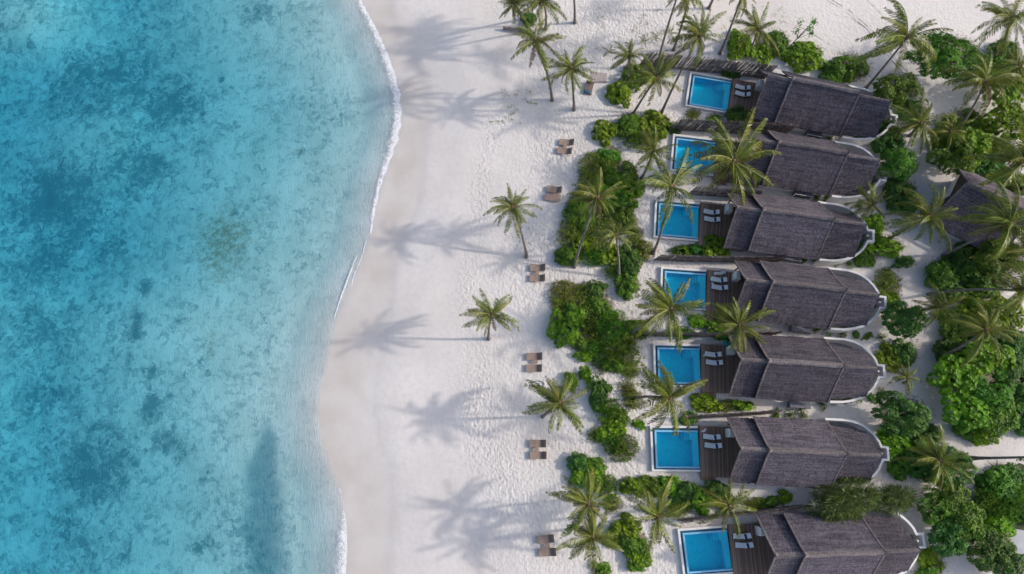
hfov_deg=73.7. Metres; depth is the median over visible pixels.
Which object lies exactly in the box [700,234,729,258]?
shrub
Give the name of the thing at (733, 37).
shrub
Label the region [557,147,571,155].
beach lounger
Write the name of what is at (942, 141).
shrub
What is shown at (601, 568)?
shrub
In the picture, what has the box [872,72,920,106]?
broadleaf tree
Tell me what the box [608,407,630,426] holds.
shrub
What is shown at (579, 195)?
shrub
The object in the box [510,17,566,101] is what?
palm tree
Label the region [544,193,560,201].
beach lounger
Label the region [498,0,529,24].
palm tree
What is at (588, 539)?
palm tree
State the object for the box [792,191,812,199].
air conditioner
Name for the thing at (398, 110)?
foam
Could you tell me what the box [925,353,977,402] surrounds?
broadleaf tree
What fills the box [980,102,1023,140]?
broadleaf tree
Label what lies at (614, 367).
shrub
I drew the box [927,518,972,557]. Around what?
broadleaf tree
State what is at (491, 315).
palm tree
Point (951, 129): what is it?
palm tree
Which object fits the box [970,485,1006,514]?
shrub
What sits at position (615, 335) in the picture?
shrub
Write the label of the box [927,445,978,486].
broadleaf tree
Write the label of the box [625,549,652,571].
shrub
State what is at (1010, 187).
shrub
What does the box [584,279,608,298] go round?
shrub
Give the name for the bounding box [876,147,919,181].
broadleaf tree
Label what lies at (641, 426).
shrub
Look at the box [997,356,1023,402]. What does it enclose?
broadleaf tree
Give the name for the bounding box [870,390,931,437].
broadleaf tree
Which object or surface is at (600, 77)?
beach mat
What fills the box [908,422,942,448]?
shrub
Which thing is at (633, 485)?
shrub
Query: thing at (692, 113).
shrub
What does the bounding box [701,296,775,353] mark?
palm tree
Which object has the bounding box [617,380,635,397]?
shrub
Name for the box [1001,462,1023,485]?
shrub
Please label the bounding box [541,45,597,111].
palm tree
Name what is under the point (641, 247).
shrub
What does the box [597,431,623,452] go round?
shrub
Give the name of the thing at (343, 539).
foam
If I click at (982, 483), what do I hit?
shrub
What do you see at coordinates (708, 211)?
deck lounger
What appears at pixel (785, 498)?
shrub
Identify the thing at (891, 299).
shrub
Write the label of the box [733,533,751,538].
deck lounger
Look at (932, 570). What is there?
shrub
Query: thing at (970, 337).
shrub
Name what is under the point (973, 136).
broadleaf tree
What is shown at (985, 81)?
palm tree
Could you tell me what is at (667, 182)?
palm tree
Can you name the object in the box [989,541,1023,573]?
broadleaf tree
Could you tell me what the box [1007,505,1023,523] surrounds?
shrub
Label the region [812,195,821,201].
plant
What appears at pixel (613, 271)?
shrub
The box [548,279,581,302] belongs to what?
shrub
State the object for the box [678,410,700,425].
shrub
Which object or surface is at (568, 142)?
beach lounger
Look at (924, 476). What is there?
shrub
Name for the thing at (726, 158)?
palm tree
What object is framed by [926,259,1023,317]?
palm tree
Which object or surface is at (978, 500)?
shrub
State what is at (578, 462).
shrub
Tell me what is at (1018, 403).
shrub
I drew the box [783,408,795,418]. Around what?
plant
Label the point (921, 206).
palm tree
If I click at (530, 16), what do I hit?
shrub
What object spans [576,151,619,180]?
shrub
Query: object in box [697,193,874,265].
beach villa
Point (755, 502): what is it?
shrub
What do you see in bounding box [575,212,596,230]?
shrub
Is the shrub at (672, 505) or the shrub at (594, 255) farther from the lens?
the shrub at (594, 255)
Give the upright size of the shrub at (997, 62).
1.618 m
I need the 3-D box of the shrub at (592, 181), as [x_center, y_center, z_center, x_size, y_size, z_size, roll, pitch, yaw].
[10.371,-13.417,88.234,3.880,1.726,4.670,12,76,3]
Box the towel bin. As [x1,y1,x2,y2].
[723,341,729,345]
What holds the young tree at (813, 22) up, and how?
on the ground
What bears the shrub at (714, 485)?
on the ground
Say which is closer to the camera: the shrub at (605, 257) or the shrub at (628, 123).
the shrub at (605, 257)
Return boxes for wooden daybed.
[583,80,593,94]
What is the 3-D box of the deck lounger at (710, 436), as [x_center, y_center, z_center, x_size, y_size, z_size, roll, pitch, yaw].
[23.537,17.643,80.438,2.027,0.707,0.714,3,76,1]
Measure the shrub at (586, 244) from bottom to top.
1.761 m
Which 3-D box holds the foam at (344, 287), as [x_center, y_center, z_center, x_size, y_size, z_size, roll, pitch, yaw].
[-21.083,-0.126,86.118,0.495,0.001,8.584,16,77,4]
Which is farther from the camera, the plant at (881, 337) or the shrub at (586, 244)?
the shrub at (586, 244)
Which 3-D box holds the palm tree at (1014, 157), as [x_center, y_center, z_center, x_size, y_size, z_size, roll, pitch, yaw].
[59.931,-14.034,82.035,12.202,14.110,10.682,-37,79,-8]
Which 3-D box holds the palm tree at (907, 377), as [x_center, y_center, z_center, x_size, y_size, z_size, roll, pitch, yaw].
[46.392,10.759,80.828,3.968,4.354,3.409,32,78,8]
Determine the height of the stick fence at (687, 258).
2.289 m
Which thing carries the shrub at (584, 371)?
on the ground
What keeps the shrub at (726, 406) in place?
on the ground
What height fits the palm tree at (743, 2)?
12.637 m
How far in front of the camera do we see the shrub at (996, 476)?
78.62 m
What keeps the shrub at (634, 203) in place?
on the ground
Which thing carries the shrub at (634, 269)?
on the ground
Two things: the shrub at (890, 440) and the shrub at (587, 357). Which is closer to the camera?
the shrub at (890, 440)
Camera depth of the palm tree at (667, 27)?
85.49 m
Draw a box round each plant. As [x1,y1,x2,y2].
[772,407,779,417]
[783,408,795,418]
[798,408,807,418]
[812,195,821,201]
[817,402,827,410]
[837,326,846,337]
[845,260,852,269]
[852,330,859,338]
[862,331,873,339]
[866,392,875,403]
[876,333,887,341]
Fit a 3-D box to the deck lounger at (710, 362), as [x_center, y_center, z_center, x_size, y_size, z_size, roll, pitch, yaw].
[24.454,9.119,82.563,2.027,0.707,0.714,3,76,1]
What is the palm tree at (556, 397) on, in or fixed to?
on the ground
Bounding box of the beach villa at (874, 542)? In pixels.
[728,506,925,573]
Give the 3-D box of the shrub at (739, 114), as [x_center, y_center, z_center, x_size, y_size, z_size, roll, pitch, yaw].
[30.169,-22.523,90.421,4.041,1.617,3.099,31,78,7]
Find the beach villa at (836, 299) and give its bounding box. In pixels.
[705,260,886,332]
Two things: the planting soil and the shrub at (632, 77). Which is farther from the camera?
the shrub at (632, 77)
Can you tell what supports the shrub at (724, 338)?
on the ground
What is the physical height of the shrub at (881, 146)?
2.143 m
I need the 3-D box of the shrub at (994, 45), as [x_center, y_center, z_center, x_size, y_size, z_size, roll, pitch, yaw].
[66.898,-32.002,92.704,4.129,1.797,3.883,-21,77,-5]
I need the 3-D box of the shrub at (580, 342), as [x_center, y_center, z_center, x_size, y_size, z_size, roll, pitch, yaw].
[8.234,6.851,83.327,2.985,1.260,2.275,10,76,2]
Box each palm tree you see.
[459,288,519,340]
[483,182,542,258]
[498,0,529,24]
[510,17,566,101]
[517,0,566,29]
[522,374,588,434]
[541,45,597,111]
[545,467,614,538]
[556,507,623,572]
[565,167,626,268]
[573,0,576,23]
[591,216,636,278]
[608,38,651,80]
[622,51,683,114]
[625,474,689,553]
[626,124,677,179]
[628,147,702,254]
[628,277,710,353]
[633,361,707,435]
[654,0,695,70]
[660,9,726,114]
[666,0,704,51]
[688,107,780,204]
[696,478,757,540]
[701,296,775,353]
[707,0,713,9]
[718,0,755,54]
[729,2,779,58]
[848,182,890,220]
[855,0,953,88]
[883,185,960,252]
[884,86,954,153]
[887,359,921,394]
[895,424,974,495]
[912,281,965,328]
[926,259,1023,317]
[931,108,974,151]
[940,294,1023,365]
[941,46,1023,129]
[941,178,1023,263]
[963,115,1023,195]
[971,0,1023,60]
[971,435,1023,461]
[987,39,1023,93]
[990,227,1023,273]
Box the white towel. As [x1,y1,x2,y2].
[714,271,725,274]
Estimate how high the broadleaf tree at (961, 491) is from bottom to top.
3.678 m
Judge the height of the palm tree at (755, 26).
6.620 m
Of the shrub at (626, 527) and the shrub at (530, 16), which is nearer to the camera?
the shrub at (626, 527)
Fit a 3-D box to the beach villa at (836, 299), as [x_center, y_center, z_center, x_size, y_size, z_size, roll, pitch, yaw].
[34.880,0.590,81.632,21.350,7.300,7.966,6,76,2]
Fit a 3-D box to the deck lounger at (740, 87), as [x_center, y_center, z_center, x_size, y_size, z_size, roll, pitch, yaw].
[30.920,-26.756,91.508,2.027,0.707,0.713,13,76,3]
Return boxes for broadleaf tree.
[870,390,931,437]
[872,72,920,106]
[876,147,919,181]
[881,300,928,338]
[903,31,989,80]
[916,487,953,526]
[925,136,975,174]
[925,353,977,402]
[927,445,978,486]
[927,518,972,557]
[929,481,970,510]
[940,391,991,433]
[941,501,986,542]
[946,126,992,166]
[949,338,1016,377]
[963,367,1017,411]
[965,525,1015,571]
[971,238,1023,274]
[975,295,1023,335]
[977,394,1020,437]
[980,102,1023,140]
[981,63,1023,107]
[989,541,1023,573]
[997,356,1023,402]
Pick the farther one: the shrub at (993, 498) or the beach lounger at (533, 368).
the beach lounger at (533, 368)
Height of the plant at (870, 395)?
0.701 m
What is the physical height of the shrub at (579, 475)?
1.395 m
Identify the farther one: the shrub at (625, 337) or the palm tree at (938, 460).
the shrub at (625, 337)
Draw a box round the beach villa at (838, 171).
[713,129,886,203]
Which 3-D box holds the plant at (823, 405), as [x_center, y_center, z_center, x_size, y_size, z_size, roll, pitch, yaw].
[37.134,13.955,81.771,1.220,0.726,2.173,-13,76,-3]
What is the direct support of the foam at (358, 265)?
on the sea water
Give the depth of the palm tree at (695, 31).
80.27 m
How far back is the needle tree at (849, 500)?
75.99 m
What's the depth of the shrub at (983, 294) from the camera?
84.35 m
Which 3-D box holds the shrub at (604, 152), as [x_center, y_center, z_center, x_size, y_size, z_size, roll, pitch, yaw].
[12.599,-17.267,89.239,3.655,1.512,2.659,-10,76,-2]
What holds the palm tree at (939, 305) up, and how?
on the ground
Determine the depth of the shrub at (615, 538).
77.89 m
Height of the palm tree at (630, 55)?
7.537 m
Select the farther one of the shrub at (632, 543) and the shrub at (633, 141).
the shrub at (633, 141)
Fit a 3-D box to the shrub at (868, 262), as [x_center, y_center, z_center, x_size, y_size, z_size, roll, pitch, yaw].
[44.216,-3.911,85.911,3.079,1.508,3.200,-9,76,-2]
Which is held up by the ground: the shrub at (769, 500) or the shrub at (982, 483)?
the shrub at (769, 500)
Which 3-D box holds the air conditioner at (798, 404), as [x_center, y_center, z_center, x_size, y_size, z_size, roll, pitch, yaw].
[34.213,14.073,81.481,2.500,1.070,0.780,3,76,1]
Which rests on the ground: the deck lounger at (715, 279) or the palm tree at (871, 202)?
the palm tree at (871, 202)
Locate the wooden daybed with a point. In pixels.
(588, 88)
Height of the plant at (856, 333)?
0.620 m
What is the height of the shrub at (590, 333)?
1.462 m
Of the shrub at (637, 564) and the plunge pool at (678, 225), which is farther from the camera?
the plunge pool at (678, 225)
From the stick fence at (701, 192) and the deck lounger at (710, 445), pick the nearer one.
the deck lounger at (710, 445)
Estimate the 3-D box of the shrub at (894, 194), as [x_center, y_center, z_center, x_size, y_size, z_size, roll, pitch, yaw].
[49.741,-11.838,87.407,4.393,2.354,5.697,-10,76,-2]
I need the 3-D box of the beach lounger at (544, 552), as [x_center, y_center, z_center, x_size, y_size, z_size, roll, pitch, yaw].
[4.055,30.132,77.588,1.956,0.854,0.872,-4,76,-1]
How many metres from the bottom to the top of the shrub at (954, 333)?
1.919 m
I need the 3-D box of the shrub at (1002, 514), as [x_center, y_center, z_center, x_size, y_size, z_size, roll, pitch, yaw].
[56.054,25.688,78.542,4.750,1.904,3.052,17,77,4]
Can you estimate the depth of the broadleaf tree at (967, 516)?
75.70 m
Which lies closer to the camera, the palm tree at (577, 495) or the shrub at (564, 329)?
the palm tree at (577, 495)
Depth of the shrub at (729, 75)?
92.05 m
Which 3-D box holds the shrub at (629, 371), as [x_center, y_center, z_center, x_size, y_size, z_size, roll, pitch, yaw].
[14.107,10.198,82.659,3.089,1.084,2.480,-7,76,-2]
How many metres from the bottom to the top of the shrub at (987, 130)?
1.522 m
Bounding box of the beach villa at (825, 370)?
[701,334,885,403]
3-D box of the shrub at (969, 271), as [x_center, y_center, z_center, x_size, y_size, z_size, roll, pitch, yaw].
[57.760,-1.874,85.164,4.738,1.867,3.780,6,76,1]
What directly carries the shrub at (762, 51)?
on the ground
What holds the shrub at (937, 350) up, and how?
on the ground
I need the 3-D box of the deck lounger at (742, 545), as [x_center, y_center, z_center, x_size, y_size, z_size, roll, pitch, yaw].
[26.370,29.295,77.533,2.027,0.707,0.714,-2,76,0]
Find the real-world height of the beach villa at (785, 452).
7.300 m
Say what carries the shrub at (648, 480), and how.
on the ground
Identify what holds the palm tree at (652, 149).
on the ground
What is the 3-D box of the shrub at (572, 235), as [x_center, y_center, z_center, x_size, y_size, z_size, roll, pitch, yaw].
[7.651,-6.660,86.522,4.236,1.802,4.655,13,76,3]
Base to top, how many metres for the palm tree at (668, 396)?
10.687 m
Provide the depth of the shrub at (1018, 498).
78.18 m
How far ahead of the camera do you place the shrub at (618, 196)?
87.25 m
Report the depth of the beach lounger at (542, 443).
80.42 m
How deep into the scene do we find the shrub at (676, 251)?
86.15 m
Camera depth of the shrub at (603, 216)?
87.14 m
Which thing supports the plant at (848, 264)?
on the ground
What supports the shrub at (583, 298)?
on the ground
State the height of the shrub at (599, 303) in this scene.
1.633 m
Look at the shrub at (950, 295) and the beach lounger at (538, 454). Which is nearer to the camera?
the beach lounger at (538, 454)
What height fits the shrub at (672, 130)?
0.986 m
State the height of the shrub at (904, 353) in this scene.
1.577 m
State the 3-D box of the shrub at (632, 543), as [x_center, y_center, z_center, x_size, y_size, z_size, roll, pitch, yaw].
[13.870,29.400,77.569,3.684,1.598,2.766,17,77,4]
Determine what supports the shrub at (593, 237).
on the ground
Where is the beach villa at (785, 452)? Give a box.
[699,416,889,488]
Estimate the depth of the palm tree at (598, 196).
77.48 m
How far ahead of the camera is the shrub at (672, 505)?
78.58 m
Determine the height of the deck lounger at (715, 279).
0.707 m
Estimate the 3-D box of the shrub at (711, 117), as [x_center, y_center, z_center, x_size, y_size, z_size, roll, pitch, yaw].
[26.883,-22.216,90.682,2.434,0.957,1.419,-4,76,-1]
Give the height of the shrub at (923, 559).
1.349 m
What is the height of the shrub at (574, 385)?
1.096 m
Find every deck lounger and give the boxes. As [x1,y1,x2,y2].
[703,209,719,215]
[703,434,720,439]
[704,216,719,222]
[705,351,721,356]
[705,442,722,448]
[706,359,722,365]
[711,276,727,282]
[711,284,727,290]
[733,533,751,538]
[735,84,750,90]
[735,90,750,97]
[735,542,753,547]
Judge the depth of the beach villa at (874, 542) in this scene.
73.98 m
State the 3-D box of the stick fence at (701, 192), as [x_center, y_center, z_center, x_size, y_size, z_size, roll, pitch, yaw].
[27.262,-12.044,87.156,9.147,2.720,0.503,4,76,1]
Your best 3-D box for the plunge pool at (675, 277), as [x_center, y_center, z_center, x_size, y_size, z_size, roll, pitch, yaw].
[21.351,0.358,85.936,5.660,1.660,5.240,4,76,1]
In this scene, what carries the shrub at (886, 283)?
on the ground
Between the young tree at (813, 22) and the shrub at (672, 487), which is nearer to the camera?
the shrub at (672, 487)
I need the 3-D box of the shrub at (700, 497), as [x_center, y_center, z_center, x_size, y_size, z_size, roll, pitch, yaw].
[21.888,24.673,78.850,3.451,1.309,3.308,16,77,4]
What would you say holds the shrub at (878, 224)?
on the ground
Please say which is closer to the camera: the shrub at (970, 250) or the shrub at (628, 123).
the shrub at (970, 250)
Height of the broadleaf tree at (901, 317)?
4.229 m
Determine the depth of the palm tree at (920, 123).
84.14 m
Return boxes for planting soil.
[974,463,1023,529]
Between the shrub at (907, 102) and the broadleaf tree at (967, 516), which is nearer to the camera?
the broadleaf tree at (967, 516)
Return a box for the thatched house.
[931,167,1023,250]
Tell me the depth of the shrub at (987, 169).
87.93 m
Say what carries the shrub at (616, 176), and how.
on the ground
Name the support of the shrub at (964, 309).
on the ground
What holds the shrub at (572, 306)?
on the ground
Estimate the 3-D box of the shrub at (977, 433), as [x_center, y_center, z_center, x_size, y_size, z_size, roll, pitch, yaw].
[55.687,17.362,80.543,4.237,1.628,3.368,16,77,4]
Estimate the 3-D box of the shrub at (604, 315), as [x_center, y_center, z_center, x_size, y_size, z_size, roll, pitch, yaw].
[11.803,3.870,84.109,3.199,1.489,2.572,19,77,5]
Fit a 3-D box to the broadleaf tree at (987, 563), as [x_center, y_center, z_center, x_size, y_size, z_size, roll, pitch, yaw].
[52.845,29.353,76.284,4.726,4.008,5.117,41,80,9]
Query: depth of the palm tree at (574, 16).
92.67 m
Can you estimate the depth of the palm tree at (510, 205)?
79.37 m
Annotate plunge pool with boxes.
[650,426,699,471]
[653,199,698,241]
[653,343,700,387]
[660,266,705,310]
[670,134,715,176]
[677,525,732,573]
[685,71,731,113]
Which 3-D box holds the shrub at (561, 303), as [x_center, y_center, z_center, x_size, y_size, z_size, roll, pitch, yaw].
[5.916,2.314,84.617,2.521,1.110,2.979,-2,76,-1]
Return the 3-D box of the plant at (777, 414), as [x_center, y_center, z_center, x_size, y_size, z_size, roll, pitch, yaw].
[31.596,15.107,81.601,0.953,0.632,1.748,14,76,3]
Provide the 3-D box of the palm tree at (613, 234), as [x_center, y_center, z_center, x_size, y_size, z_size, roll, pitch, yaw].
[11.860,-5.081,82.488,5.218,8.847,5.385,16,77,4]
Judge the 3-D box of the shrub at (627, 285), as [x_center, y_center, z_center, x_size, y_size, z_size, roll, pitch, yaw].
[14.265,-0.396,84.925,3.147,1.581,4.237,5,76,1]
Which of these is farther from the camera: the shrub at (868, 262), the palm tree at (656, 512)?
the shrub at (868, 262)
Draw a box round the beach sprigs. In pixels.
[490,2,942,491]
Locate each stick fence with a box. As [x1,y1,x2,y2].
[639,51,777,78]
[642,330,781,336]
[654,254,786,262]
[671,118,797,133]
[677,504,811,522]
[682,409,782,417]
[689,185,763,197]
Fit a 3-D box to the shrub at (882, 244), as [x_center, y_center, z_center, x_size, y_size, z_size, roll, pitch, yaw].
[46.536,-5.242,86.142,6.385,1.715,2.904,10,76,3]
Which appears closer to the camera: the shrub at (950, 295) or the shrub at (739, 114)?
the shrub at (950, 295)
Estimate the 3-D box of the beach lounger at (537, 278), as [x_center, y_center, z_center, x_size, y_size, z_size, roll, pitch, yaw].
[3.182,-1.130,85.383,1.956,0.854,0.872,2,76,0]
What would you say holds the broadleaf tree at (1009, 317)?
on the ground
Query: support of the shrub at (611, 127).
on the ground
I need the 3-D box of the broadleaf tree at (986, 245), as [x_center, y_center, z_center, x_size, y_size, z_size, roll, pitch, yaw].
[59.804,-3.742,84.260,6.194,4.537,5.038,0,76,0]
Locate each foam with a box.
[326,449,346,573]
[334,256,356,317]
[351,242,365,286]
[359,0,401,233]
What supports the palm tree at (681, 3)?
on the ground
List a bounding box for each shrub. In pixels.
[522,12,537,26]
[546,307,586,348]
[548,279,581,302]
[550,294,567,316]
[554,218,586,250]
[554,245,582,266]
[561,199,589,226]
[562,300,580,317]
[564,371,578,391]
[566,451,589,473]
[568,468,585,489]
[569,187,592,208]
[569,282,590,306]
[570,232,593,257]
[571,335,589,351]
[571,463,606,490]
[572,349,595,361]
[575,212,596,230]
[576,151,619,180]
[576,219,609,254]
[577,166,605,195]
[577,300,597,328]
[578,365,591,384]
[580,245,609,266]
[580,317,604,348]
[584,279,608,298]
[585,457,607,475]
[586,295,612,315]
[586,374,612,405]
[586,427,608,443]
[587,337,611,361]
[590,357,611,374]
[591,119,618,146]
[591,308,632,348]
[591,396,608,414]
[591,561,611,573]
[592,181,628,212]
[592,395,623,420]
[593,207,613,229]
[594,417,627,439]
[594,474,618,501]
[595,147,622,163]
[596,308,619,326]
[597,243,623,266]
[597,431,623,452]
[598,337,640,366]
[599,160,638,191]
[602,265,625,281]
[602,356,625,373]
[604,79,631,107]
[604,433,640,462]
[604,494,623,513]
[604,524,620,549]
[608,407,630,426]
[608,512,642,538]
[612,206,636,234]
[614,272,638,300]
[615,114,641,140]
[615,325,637,351]
[617,180,644,208]
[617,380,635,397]
[618,129,661,150]
[618,476,646,498]
[618,532,649,555]
[619,243,642,276]
[619,362,640,380]
[621,63,645,92]
[623,389,642,410]
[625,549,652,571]
[626,226,642,247]
[626,319,648,340]
[631,239,652,264]
[631,419,645,430]
[634,109,671,138]
[638,474,664,497]
[653,475,681,497]
[662,498,692,516]
[666,121,680,134]
[667,245,690,255]
[669,480,700,507]
[674,326,693,339]
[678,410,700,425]
[683,243,705,255]
[684,110,700,120]
[687,313,711,328]
[687,486,716,515]
[688,392,724,413]
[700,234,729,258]
[701,479,730,500]
[704,318,726,331]
[704,330,729,341]
[706,115,722,121]
[716,398,735,412]
[716,492,733,513]
[721,68,740,78]
[724,105,752,124]
[727,28,752,60]
[732,399,756,411]
[740,496,763,509]
[744,42,773,64]
[758,495,781,508]
[764,29,788,57]
[777,489,793,505]
[780,41,826,72]
[818,62,843,83]
[828,55,869,83]
[852,249,875,267]
[858,235,903,258]
[863,213,883,239]
[870,121,905,154]
[871,268,899,298]
[873,342,901,372]
[876,424,912,455]
[881,291,899,312]
[882,175,916,213]
[885,449,911,481]
[890,255,914,268]
[891,338,917,367]
[895,98,923,122]
[903,442,919,457]
[904,439,945,482]
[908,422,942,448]
[914,566,939,573]
[916,547,945,571]
[923,259,959,289]
[931,122,955,152]
[931,337,973,368]
[937,281,967,300]
[938,309,962,331]
[938,313,973,345]
[940,108,981,138]
[940,247,965,268]
[949,241,982,271]
[951,423,975,440]
[952,295,991,321]
[957,258,992,284]
[961,280,1002,298]
[962,264,1012,293]
[963,332,998,356]
[965,121,991,143]
[968,152,1006,182]
[968,418,999,446]
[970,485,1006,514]
[972,493,989,513]
[973,473,998,489]
[979,464,1021,498]
[979,512,1016,539]
[981,55,1003,75]
[983,140,1011,163]
[984,501,1016,523]
[987,38,1020,61]
[988,483,1016,506]
[995,487,1023,524]
[998,327,1023,362]
[999,173,1023,196]
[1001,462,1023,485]
[1007,394,1023,412]
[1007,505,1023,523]
[1008,404,1023,435]
[1015,480,1023,502]
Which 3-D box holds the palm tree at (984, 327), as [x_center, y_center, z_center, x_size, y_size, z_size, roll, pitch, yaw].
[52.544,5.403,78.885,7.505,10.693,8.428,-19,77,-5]
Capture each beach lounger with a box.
[526,352,542,359]
[526,364,541,371]
[530,264,544,271]
[530,274,544,281]
[530,440,545,446]
[530,451,546,458]
[537,534,554,543]
[539,548,556,556]
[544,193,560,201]
[546,185,562,194]
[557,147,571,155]
[559,139,573,145]
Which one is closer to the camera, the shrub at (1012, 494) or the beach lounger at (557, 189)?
the shrub at (1012, 494)
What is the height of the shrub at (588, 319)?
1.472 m
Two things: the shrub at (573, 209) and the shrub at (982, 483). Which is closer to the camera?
the shrub at (982, 483)
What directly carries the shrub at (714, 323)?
on the ground
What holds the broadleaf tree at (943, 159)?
on the ground
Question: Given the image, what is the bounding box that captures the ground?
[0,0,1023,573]
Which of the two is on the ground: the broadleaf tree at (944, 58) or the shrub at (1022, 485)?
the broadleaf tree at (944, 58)
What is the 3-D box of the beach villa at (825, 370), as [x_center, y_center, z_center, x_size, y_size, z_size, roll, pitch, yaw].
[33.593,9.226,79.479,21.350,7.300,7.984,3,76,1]
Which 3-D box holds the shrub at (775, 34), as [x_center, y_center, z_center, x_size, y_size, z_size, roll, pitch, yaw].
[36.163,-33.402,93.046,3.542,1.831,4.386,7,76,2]
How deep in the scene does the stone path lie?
78.28 m
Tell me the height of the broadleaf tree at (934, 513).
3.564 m
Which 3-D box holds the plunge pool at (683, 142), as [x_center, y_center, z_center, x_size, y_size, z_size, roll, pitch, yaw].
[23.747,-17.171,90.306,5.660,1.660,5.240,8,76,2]
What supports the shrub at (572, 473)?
on the ground
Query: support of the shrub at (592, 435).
on the ground
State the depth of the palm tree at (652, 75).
83.27 m
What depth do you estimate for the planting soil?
79.40 m
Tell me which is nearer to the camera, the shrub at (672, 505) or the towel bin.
the shrub at (672, 505)
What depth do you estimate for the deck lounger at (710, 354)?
82.73 m
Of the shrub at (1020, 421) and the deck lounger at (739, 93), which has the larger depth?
the deck lounger at (739, 93)
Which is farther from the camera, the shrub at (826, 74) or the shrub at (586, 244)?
the shrub at (826, 74)
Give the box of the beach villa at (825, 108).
[728,69,897,145]
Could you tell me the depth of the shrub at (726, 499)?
78.71 m
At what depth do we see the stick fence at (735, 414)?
80.14 m
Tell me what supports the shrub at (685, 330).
on the ground
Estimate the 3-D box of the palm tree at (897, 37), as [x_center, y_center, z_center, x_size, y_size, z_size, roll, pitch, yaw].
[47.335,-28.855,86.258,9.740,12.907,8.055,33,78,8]
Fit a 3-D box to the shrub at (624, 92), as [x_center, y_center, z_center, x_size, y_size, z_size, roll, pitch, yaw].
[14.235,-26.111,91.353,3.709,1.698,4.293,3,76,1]
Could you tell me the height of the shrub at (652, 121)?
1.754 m
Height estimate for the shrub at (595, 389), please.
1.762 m
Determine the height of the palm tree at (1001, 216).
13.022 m
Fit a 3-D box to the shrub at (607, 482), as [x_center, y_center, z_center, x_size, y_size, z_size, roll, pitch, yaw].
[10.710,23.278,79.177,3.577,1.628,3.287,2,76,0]
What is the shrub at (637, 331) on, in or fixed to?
on the ground
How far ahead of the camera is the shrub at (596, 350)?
82.85 m
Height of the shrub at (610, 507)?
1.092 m
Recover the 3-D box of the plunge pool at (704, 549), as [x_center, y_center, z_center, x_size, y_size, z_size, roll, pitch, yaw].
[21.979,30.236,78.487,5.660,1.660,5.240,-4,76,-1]
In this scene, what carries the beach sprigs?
on the ground
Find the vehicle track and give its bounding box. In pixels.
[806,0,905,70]
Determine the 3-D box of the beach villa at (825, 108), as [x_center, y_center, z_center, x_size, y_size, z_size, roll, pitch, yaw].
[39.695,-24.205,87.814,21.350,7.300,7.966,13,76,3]
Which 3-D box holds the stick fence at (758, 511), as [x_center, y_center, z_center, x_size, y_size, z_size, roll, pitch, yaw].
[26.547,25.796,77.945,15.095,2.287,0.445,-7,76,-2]
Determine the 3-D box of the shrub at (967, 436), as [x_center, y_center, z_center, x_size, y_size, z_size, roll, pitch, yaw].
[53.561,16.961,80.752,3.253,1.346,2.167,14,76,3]
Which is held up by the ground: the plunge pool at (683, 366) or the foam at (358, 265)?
the plunge pool at (683, 366)
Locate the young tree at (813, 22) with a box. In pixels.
[790,17,817,45]
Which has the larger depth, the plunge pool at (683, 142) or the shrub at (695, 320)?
the plunge pool at (683, 142)
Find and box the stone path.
[1011,529,1023,558]
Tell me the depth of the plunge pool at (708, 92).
92.53 m
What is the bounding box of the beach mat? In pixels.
[590,72,606,83]
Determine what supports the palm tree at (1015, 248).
on the ground
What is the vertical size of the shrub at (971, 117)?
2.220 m
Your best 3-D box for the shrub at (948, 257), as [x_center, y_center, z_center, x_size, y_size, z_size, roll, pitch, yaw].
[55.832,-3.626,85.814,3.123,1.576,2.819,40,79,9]
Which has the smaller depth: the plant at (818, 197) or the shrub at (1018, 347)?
the shrub at (1018, 347)
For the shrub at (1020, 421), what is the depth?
80.39 m
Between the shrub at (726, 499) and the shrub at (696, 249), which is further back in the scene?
the shrub at (696, 249)
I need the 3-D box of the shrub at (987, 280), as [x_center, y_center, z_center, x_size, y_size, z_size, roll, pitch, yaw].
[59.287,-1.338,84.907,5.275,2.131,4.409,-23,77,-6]
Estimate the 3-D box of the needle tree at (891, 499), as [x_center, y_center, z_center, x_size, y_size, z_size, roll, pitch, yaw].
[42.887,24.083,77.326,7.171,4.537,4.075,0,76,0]
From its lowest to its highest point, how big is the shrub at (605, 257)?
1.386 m
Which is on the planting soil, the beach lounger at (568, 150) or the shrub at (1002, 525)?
the shrub at (1002, 525)
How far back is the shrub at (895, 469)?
79.38 m
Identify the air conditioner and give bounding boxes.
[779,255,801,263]
[787,401,810,408]
[789,325,811,334]
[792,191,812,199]
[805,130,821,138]
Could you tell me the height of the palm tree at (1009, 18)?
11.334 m
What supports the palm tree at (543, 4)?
on the ground
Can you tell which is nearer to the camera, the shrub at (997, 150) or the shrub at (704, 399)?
the shrub at (704, 399)
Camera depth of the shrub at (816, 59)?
92.05 m
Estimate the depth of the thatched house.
83.65 m
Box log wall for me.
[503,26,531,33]
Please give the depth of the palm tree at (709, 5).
94.47 m
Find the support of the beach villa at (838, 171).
on the ground
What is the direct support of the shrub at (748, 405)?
on the ground
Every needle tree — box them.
[803,476,886,525]
[864,482,921,516]
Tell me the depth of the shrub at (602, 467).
79.65 m
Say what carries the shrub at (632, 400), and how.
on the ground
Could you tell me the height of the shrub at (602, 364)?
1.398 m
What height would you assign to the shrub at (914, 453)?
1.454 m
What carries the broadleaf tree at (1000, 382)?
on the ground
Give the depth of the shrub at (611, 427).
80.53 m
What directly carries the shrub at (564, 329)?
on the ground
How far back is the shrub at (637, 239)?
86.57 m
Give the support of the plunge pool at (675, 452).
on the ground

